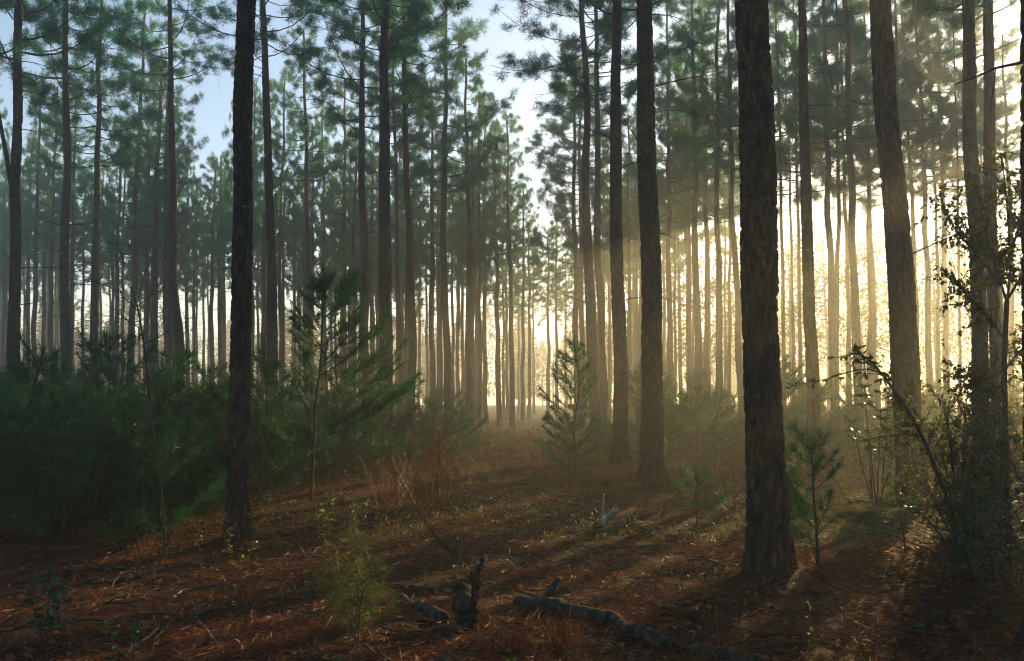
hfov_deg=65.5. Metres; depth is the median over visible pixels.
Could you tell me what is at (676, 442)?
evergreen bush
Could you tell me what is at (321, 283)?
pine sapling
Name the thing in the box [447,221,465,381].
pine tree
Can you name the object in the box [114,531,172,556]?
grass clump
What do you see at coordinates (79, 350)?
broadleaf tree
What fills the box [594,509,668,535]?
fallen branch
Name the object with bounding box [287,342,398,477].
pine sapling
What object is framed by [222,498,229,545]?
leafy weed
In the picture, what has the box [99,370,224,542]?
pine sapling
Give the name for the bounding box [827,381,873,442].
pine sapling
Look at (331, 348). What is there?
pine tree
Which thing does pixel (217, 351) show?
broadleaf tree
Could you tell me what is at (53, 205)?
pine tree
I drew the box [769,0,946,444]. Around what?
pine tree
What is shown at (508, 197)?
pine tree
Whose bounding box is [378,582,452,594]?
fallen branch
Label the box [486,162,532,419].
pine tree
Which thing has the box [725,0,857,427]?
pine tree
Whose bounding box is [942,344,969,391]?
broadleaf tree
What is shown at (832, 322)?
pine tree
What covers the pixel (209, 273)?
pine tree
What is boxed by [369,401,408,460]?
pine sapling
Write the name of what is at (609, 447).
pine sapling
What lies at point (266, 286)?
pine tree
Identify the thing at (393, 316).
pine tree
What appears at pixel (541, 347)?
forest
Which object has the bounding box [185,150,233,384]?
pine tree
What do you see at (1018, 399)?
pine sapling
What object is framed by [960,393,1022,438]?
pine sapling
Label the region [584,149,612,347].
pine tree
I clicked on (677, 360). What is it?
broadleaf tree
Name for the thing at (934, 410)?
pine sapling
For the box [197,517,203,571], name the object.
leafy weed
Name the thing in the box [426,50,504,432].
pine tree
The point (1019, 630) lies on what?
pine tree
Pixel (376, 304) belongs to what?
pine tree
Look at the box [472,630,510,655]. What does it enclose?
grass clump
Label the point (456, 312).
pine tree
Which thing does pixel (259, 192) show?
pine tree
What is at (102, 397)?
pine sapling
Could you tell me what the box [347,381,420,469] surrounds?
pine sapling
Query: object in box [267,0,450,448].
pine tree
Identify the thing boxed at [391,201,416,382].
pine tree
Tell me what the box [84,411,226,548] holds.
pine sapling
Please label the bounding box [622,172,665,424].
pine tree
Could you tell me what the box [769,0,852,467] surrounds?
pine tree
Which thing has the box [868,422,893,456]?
pine sapling
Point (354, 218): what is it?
pine tree
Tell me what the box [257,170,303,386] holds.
pine tree
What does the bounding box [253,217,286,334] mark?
pine tree
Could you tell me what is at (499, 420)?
pine tree
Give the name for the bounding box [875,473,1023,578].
evergreen bush
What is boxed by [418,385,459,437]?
pine sapling
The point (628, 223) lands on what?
pine tree
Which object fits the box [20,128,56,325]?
pine tree
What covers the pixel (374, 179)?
pine tree
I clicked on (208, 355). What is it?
pine tree
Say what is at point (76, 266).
pine tree
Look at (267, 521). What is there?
leafy weed
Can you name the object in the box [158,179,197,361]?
pine tree
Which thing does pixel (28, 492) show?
pine sapling
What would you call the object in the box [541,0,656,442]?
pine tree
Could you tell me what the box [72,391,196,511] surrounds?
pine sapling
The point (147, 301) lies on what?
pine tree
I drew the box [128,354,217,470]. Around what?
pine sapling
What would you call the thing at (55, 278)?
pine tree
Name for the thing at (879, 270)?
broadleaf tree
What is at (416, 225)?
pine tree
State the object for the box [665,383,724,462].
pine sapling
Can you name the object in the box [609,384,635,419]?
pine sapling
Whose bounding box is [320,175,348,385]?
pine tree
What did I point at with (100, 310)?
pine tree
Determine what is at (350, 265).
pine tree
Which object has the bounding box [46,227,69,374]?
pine tree
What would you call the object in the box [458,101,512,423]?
pine tree
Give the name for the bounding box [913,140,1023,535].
leafy tree
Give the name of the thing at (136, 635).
leafy weed
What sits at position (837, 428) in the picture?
pine sapling
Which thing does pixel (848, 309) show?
pine tree
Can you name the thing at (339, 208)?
pine tree
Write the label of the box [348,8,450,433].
pine tree
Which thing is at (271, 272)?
pine tree
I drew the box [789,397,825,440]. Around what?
pine sapling
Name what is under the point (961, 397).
pine sapling
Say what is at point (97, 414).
pine sapling
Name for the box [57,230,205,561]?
bare sapling
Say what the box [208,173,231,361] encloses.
pine tree
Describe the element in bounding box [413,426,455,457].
evergreen bush
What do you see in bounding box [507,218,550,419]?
pine tree
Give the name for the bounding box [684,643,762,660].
fallen log
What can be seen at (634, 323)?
pine tree
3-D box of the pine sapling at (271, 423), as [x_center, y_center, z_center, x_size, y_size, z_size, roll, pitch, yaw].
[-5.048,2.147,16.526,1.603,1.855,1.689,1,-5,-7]
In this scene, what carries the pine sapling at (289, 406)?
on the ground
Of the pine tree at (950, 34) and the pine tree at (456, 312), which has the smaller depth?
the pine tree at (950, 34)
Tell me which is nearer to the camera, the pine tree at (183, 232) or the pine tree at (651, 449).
the pine tree at (651, 449)
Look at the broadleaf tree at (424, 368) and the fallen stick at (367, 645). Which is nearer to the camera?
the fallen stick at (367, 645)
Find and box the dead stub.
[466,557,485,623]
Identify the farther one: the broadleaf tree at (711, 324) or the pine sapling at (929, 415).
the broadleaf tree at (711, 324)
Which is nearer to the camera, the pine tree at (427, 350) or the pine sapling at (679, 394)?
the pine sapling at (679, 394)
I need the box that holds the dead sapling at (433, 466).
[412,426,455,507]
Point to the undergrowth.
(606, 457)
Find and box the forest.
[20,248,1022,408]
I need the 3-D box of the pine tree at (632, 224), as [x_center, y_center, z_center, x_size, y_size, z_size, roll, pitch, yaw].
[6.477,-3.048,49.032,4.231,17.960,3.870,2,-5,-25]
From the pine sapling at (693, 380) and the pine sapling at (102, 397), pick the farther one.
the pine sapling at (693, 380)
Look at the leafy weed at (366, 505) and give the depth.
9.76 m
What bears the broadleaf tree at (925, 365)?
on the ground
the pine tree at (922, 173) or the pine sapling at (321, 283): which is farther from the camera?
the pine tree at (922, 173)
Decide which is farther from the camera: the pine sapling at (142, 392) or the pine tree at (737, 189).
the pine tree at (737, 189)
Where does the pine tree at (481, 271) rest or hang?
on the ground
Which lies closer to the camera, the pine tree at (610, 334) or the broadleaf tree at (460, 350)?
the pine tree at (610, 334)
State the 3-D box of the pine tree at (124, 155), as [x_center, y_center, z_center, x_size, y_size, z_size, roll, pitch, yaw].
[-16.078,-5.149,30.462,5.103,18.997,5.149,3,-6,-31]
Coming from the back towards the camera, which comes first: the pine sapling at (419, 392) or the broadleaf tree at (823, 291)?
the broadleaf tree at (823, 291)
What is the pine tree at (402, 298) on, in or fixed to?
on the ground
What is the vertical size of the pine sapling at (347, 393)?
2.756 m
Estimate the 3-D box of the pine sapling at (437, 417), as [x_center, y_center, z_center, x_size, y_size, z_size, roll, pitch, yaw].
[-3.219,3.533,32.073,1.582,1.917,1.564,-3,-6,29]
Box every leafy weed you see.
[21,560,72,642]
[99,616,145,658]
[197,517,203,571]
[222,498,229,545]
[226,527,259,570]
[244,493,282,538]
[317,496,334,555]
[349,500,369,540]
[492,450,511,508]
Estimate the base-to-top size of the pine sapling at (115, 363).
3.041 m
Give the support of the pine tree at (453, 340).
on the ground
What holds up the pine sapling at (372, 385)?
on the ground
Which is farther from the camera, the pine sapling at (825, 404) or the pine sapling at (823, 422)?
the pine sapling at (825, 404)
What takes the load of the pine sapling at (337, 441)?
on the ground
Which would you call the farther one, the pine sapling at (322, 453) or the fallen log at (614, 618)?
the pine sapling at (322, 453)
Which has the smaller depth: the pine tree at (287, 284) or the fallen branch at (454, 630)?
the fallen branch at (454, 630)
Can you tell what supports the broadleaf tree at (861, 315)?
on the ground
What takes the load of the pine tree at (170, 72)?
on the ground
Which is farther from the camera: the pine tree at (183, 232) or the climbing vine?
the pine tree at (183, 232)
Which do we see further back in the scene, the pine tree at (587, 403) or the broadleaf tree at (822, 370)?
the broadleaf tree at (822, 370)
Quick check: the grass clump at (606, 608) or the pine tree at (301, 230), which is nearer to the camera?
the grass clump at (606, 608)
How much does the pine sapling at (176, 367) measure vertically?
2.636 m
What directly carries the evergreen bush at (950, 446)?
on the ground
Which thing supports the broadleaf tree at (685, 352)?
on the ground
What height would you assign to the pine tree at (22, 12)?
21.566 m
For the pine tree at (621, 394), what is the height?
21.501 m
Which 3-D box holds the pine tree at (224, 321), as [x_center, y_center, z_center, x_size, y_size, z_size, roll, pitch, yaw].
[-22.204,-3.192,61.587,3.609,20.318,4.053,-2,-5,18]
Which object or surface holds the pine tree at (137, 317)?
on the ground
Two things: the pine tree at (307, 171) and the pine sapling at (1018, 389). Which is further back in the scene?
the pine tree at (307, 171)
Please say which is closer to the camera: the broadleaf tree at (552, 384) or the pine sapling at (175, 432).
the pine sapling at (175, 432)
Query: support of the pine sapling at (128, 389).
on the ground
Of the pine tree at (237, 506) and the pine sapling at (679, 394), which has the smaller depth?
the pine tree at (237, 506)
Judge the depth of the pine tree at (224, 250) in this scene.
48.20 m
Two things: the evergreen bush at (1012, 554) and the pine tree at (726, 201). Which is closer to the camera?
the evergreen bush at (1012, 554)
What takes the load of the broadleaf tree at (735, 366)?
on the ground
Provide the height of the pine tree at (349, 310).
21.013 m
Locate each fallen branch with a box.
[60,560,225,588]
[337,523,383,544]
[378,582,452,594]
[415,509,478,568]
[443,622,473,635]
[591,597,627,605]
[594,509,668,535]
[887,542,984,571]
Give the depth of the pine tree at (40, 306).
71.87 m
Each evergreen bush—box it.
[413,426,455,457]
[466,429,496,450]
[667,424,697,455]
[828,407,867,453]
[844,365,1023,541]
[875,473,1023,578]
[894,409,960,466]
[895,331,1023,535]
[915,387,1023,591]
[918,359,1023,509]
[957,411,1023,603]
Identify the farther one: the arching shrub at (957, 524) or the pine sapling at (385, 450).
the pine sapling at (385, 450)
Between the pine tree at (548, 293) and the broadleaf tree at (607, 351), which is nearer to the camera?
the pine tree at (548, 293)
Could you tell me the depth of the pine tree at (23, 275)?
61.50 m
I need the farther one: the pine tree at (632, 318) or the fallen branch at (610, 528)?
the pine tree at (632, 318)
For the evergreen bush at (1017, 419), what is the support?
on the ground
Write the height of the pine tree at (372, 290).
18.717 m
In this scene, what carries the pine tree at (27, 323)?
on the ground
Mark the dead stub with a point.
(476, 581)
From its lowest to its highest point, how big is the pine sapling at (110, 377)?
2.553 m
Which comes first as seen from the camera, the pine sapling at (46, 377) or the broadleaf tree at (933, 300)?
the pine sapling at (46, 377)
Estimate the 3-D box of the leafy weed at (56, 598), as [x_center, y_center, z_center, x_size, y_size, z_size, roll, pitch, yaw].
[-3.042,1.799,5.190,0.352,0.574,0.237,-4,-7,42]
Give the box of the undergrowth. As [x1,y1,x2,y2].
[0,411,1023,660]
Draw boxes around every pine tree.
[0,0,116,391]
[0,0,153,450]
[0,46,29,345]
[0,66,63,384]
[0,141,28,367]
[0,148,77,384]
[0,149,25,371]
[0,164,51,383]
[0,180,25,345]
[0,183,25,376]
[1,80,92,370]
[8,182,48,361]
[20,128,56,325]
[23,0,167,379]
[24,82,123,373]
[30,199,75,348]
[37,221,56,378]
[38,230,58,328]
[38,241,76,368]
[46,158,92,371]
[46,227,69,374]
[47,231,80,331]
[57,165,106,384]
[69,207,91,359]
[75,0,198,390]
[77,165,119,379]
[83,113,152,387]
[84,0,236,396]
[88,183,130,389]
[89,224,135,388]
[100,165,138,400]
[101,197,129,341]
[114,133,163,375]
[116,48,199,376]
[119,120,162,380]
[122,5,209,399]
[122,177,178,366]
[124,207,160,384]
[125,171,162,371]
[129,244,184,366]
[137,130,197,384]
[156,0,343,456]
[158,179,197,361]
[159,171,192,327]
[162,156,204,384]
[177,175,210,385]
[180,155,233,379]
[183,202,214,375]
[184,186,216,379]
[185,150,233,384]
[195,190,225,380]
[202,187,232,358]
[205,164,231,375]
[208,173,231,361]
[214,67,266,350]
[214,85,286,401]
[222,0,255,540]
[230,82,292,387]
[231,65,318,401]
[252,27,357,404]
[253,183,287,382]
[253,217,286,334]
[253,220,266,394]
[255,174,284,362]
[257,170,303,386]
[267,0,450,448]
[275,134,329,403]
[277,170,310,402]
[281,200,303,409]
[281,203,315,420]
[282,114,346,353]
[284,179,320,406]
[297,190,338,385]
[298,105,347,411]
[305,0,472,456]
[313,72,373,406]
[314,174,347,390]
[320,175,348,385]
[325,155,358,411]
[326,192,377,403]
[328,144,378,408]
[333,143,367,407]
[335,0,469,447]
[346,139,400,390]
[346,164,373,377]
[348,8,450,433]
[348,105,401,387]
[357,153,393,348]
[367,120,441,401]
[369,170,394,418]
[373,164,429,411]
[374,0,517,439]
[374,151,423,358]
[390,126,429,370]
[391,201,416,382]
[392,273,416,329]
[393,151,434,354]
[399,75,466,429]
[410,178,435,419]
[415,209,436,408]
[419,153,466,425]
[419,159,461,421]
[425,178,455,398]
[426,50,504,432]
[434,156,462,419]
[434,156,476,419]
[435,171,491,401]
[442,180,477,410]
[446,84,507,427]
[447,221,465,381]
[448,124,501,424]
[448,198,465,403]
[450,192,498,420]
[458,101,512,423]
[474,119,525,426]
[480,111,542,428]
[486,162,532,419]
[487,0,714,449]
[487,174,532,419]
[493,182,553,421]
[501,254,535,414]
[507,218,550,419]
[513,260,552,414]
[521,225,573,415]
[523,46,626,432]
[526,51,633,428]
[538,219,573,419]
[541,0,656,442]
[550,254,584,414]
[557,0,685,460]
[569,231,605,419]
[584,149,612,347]
[584,185,634,419]
[589,112,665,426]
[591,143,638,360]
[596,204,612,420]
[601,183,632,290]
[602,174,638,422]
[603,123,672,405]
[619,0,716,487]
[621,0,739,424]
[622,0,728,418]
[622,135,671,306]
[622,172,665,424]
[623,224,638,415]
[630,18,725,403]
[654,0,786,422]
[656,0,739,420]
[656,87,704,420]
[656,101,722,428]
[656,102,702,405]
[660,168,691,381]
[663,118,719,384]
[670,0,790,437]
[675,39,739,413]
[678,104,739,421]
[690,128,740,411]
[715,0,844,406]
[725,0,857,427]
[734,0,798,577]
[735,24,840,403]
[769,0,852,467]
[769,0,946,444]
[772,0,901,442]
[781,0,882,439]
[781,4,902,415]
[813,0,923,408]
[817,79,937,425]
[827,0,983,321]
[853,0,961,335]
[857,11,1021,421]
[869,0,976,500]
[874,0,983,393]
[892,0,970,388]
[894,0,1020,473]
[900,0,1021,421]
[908,0,1019,454]
[920,76,1021,307]
[945,26,1022,431]
[954,0,1023,646]
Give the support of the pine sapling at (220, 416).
on the ground
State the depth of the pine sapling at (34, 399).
13.60 m
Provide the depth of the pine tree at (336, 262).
53.31 m
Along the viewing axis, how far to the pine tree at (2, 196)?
51.24 m
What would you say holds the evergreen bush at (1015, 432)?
on the ground
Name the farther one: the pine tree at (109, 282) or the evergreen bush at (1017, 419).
the pine tree at (109, 282)
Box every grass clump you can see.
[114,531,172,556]
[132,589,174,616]
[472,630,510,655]
[473,624,544,659]
[530,613,605,656]
[581,597,629,618]
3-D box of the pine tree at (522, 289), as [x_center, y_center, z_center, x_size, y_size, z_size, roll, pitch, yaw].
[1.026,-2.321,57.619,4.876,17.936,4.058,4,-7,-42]
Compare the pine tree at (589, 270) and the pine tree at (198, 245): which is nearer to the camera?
the pine tree at (589, 270)
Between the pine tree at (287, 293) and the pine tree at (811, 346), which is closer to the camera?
the pine tree at (811, 346)
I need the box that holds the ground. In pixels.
[0,405,1023,660]
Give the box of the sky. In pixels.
[0,0,1023,404]
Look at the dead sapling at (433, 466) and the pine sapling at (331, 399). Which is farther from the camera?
the pine sapling at (331, 399)
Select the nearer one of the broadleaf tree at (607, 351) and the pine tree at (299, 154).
the pine tree at (299, 154)
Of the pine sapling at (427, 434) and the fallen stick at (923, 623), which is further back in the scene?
the pine sapling at (427, 434)
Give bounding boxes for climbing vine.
[878,426,902,517]
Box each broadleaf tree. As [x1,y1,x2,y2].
[60,332,89,372]
[134,319,163,377]
[158,328,207,383]
[205,335,229,381]
[415,348,436,388]
[416,342,436,407]
[436,322,488,384]
[500,325,539,385]
[535,333,572,404]
[549,262,625,373]
[596,262,683,361]
[605,320,613,380]
[626,233,726,367]
[662,254,739,418]
[665,334,685,388]
[685,224,795,373]
[694,334,734,391]
[723,341,742,385]
[731,228,828,402]
[778,225,883,411]
[795,235,920,424]
[804,336,845,386]
[839,207,955,363]
[876,237,970,393]
[877,361,888,395]
[917,220,1022,412]
[919,339,954,392]
[933,235,1021,373]
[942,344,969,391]
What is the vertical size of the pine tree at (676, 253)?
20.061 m
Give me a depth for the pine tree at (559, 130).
40.48 m
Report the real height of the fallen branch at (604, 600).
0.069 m
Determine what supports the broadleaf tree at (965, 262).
on the ground
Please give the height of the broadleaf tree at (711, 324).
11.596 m
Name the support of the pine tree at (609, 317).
on the ground
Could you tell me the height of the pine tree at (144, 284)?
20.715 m
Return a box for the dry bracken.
[348,451,482,514]
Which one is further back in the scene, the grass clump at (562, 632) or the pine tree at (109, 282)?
the pine tree at (109, 282)
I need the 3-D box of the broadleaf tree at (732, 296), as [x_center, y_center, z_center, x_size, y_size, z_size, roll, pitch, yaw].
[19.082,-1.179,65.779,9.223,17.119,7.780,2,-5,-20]
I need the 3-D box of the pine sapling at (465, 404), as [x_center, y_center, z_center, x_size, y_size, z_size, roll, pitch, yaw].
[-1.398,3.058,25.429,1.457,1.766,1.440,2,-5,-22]
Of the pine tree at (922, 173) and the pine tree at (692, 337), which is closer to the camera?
the pine tree at (922, 173)
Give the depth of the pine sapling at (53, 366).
17.03 m
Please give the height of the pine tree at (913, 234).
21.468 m
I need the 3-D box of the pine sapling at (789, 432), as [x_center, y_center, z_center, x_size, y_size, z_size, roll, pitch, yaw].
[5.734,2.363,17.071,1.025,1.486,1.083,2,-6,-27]
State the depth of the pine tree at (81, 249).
53.06 m
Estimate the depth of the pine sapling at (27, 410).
14.33 m
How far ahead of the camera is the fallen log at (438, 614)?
6.23 m
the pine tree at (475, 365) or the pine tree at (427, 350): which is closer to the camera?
the pine tree at (475, 365)
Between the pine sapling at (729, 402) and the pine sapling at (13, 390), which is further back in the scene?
the pine sapling at (729, 402)
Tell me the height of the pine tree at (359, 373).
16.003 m
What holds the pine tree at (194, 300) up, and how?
on the ground
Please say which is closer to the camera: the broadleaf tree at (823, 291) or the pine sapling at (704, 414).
the pine sapling at (704, 414)
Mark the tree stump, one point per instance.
(460, 596)
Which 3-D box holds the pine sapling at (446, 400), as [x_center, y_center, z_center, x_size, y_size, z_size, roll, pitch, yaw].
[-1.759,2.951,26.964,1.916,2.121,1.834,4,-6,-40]
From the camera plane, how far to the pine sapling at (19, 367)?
10.59 m
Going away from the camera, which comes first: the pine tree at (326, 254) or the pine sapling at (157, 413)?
the pine sapling at (157, 413)
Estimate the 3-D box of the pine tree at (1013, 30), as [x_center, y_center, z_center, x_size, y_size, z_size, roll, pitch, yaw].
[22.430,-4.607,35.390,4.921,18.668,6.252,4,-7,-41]
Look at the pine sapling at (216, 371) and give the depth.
14.71 m
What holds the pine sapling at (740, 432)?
on the ground
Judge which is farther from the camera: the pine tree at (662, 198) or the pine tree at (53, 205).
the pine tree at (53, 205)
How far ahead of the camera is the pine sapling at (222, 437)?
12.32 m
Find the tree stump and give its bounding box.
[451,574,470,624]
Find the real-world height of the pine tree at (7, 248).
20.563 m
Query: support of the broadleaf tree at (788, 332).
on the ground
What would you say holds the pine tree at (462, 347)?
on the ground
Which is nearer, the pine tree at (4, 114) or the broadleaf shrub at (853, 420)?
the broadleaf shrub at (853, 420)
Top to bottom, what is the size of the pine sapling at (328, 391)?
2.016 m
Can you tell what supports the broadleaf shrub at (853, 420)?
on the ground
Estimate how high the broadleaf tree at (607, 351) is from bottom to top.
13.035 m
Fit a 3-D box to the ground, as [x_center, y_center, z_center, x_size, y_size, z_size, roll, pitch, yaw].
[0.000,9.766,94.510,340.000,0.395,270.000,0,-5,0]
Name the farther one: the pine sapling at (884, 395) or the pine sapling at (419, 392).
the pine sapling at (419, 392)
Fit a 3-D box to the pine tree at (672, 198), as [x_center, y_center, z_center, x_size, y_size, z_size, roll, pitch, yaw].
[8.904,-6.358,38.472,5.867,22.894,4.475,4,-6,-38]
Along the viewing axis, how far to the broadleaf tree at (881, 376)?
135.19 m
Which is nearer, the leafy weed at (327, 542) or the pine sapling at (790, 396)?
the leafy weed at (327, 542)
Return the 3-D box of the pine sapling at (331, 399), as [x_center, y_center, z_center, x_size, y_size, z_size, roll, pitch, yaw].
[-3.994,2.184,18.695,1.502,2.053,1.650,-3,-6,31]
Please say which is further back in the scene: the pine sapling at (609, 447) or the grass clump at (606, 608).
the pine sapling at (609, 447)
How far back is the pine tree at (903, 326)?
12.74 m
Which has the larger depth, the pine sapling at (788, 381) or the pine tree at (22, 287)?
the pine tree at (22, 287)
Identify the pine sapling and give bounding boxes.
[0,330,138,525]
[0,352,95,449]
[0,370,68,505]
[0,377,51,440]
[0,384,139,543]
[0,385,88,496]
[1,384,54,479]
[10,391,87,493]
[15,384,132,508]
[16,378,90,468]
[20,386,127,489]
[31,369,81,398]
[37,320,174,474]
[39,403,164,530]
[44,390,146,500]
[61,364,94,393]
[65,352,144,457]
[67,376,143,435]
[72,342,223,504]
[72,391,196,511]
[73,348,130,394]
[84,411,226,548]
[89,352,136,405]
[97,387,212,521]
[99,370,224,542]
[106,383,173,476]
[123,374,172,432]
[125,398,199,484]
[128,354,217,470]
[168,392,221,497]
[169,330,310,502]
[170,357,281,485]
[170,387,255,491]
[174,381,263,507]
[192,377,254,478]
[249,392,299,475]
[250,260,426,501]
[250,393,334,494]
[250,402,310,478]
[250,403,294,485]
[251,383,312,459]
[251,385,309,460]
[283,403,341,476]
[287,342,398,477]
[290,362,352,431]
[301,397,362,464]
[307,498,406,648]
[312,385,362,457]
[318,381,368,465]
[331,377,360,422]
[335,396,412,475]
[338,401,396,467]
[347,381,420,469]
[356,370,378,416]
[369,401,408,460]
[374,397,405,432]
[384,390,433,461]
[394,388,428,428]
[415,398,454,461]
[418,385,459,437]
[418,397,450,435]
[422,384,456,429]
[435,407,481,463]
[436,387,488,445]
[447,401,491,450]
[534,333,604,476]
[582,402,612,430]
[597,357,689,460]
[597,381,669,452]
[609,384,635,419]
[629,391,673,443]
[659,457,731,522]
[663,380,689,438]
[664,388,695,453]
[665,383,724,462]
[666,387,702,445]
[672,395,722,453]
[675,368,727,441]
[676,399,725,451]
[677,395,712,426]
[687,385,744,458]
[708,404,742,449]
[709,390,744,428]
[717,385,744,437]
[727,417,744,441]
[736,436,826,545]
[739,374,805,451]
[741,352,840,458]
[781,377,804,430]
[783,409,798,471]
[784,416,863,569]
[788,382,853,456]
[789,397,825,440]
[794,378,848,429]
[803,392,877,461]
[822,411,855,449]
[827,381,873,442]
[831,403,881,457]
[851,388,891,445]
[861,414,880,443]
[863,407,894,470]
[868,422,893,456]
[869,367,950,436]
[893,401,959,458]
[921,375,961,441]
[923,394,965,467]
[924,411,968,449]
[931,394,970,445]
[951,393,971,437]
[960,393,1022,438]
[990,380,1022,430]
[1008,375,1022,441]
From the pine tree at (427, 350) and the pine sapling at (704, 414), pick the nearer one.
the pine sapling at (704, 414)
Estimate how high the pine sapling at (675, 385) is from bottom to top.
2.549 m
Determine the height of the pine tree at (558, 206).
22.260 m
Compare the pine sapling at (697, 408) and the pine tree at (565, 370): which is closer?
the pine sapling at (697, 408)
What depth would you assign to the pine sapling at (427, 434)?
19.04 m
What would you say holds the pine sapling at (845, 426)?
on the ground
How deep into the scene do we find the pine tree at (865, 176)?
35.23 m
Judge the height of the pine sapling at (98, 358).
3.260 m
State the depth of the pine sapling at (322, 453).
13.45 m
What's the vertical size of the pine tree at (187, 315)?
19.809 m
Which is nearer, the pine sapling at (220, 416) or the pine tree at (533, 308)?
the pine sapling at (220, 416)
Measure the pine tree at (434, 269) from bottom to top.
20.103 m
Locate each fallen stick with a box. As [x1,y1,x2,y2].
[199,621,223,652]
[360,638,386,660]
[912,612,946,633]
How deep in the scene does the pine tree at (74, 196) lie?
44.70 m
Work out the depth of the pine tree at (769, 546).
7.56 m
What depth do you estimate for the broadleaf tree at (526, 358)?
118.92 m
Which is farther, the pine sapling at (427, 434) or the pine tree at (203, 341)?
the pine tree at (203, 341)
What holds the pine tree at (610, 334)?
on the ground
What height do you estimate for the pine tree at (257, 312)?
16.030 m
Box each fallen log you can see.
[395,593,450,622]
[513,576,676,649]
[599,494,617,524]
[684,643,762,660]
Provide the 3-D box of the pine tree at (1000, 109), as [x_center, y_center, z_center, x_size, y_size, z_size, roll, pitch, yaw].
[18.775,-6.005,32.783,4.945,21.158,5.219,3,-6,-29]
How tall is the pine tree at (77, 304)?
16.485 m
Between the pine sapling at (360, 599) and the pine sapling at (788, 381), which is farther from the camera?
the pine sapling at (788, 381)
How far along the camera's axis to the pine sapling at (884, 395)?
24.82 m
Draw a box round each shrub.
[785,341,1002,622]
[826,491,996,554]
[842,374,912,508]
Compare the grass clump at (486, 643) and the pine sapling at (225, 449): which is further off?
the pine sapling at (225, 449)
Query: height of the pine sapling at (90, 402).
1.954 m
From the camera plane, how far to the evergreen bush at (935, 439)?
19.61 m
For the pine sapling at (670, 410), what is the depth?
23.43 m
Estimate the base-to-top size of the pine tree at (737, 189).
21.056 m
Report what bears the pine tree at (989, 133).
on the ground
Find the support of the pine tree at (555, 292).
on the ground
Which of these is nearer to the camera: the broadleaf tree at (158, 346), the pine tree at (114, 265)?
the pine tree at (114, 265)
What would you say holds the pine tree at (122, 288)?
on the ground
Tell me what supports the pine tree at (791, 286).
on the ground
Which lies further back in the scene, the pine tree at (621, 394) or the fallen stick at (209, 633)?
the pine tree at (621, 394)
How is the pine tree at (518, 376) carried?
on the ground
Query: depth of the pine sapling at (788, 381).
24.38 m
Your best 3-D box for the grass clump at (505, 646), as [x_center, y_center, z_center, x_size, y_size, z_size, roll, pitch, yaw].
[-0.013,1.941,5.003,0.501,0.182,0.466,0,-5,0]
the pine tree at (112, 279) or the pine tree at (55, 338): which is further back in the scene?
the pine tree at (55, 338)
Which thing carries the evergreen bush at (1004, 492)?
on the ground
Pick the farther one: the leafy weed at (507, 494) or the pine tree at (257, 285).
the pine tree at (257, 285)
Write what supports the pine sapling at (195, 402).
on the ground
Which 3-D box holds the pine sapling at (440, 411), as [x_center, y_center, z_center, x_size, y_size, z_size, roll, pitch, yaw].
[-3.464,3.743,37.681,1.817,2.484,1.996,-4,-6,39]
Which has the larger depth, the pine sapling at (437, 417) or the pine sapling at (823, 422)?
the pine sapling at (437, 417)
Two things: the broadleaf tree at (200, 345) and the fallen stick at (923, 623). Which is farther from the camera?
the broadleaf tree at (200, 345)
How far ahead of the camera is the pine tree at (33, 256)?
44.73 m
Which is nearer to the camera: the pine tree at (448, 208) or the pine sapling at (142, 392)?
the pine sapling at (142, 392)
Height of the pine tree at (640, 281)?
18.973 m
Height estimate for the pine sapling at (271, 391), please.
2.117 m
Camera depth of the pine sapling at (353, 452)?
18.05 m
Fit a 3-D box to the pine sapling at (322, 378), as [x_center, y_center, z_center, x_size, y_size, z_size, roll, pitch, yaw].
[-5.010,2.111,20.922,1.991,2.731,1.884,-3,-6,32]
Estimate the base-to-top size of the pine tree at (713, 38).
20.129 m
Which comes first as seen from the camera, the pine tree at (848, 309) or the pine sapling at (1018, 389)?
the pine sapling at (1018, 389)
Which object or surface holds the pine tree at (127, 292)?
on the ground
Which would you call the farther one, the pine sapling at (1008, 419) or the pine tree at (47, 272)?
the pine tree at (47, 272)
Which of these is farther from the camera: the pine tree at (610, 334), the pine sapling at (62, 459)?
the pine tree at (610, 334)
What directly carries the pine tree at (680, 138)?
on the ground
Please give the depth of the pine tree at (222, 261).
58.39 m
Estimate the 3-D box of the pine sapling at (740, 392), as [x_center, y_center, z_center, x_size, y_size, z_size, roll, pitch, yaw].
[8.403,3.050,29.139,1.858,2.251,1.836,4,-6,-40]
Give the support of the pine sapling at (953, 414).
on the ground
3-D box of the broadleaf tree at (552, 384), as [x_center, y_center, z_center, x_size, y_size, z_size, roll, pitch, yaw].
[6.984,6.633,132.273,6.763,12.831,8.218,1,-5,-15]
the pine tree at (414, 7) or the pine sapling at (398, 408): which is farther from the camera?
the pine sapling at (398, 408)
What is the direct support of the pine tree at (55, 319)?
on the ground
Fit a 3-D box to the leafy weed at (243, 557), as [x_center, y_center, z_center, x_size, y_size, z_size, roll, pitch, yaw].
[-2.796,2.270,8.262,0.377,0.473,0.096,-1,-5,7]
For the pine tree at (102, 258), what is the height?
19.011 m
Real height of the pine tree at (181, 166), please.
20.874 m

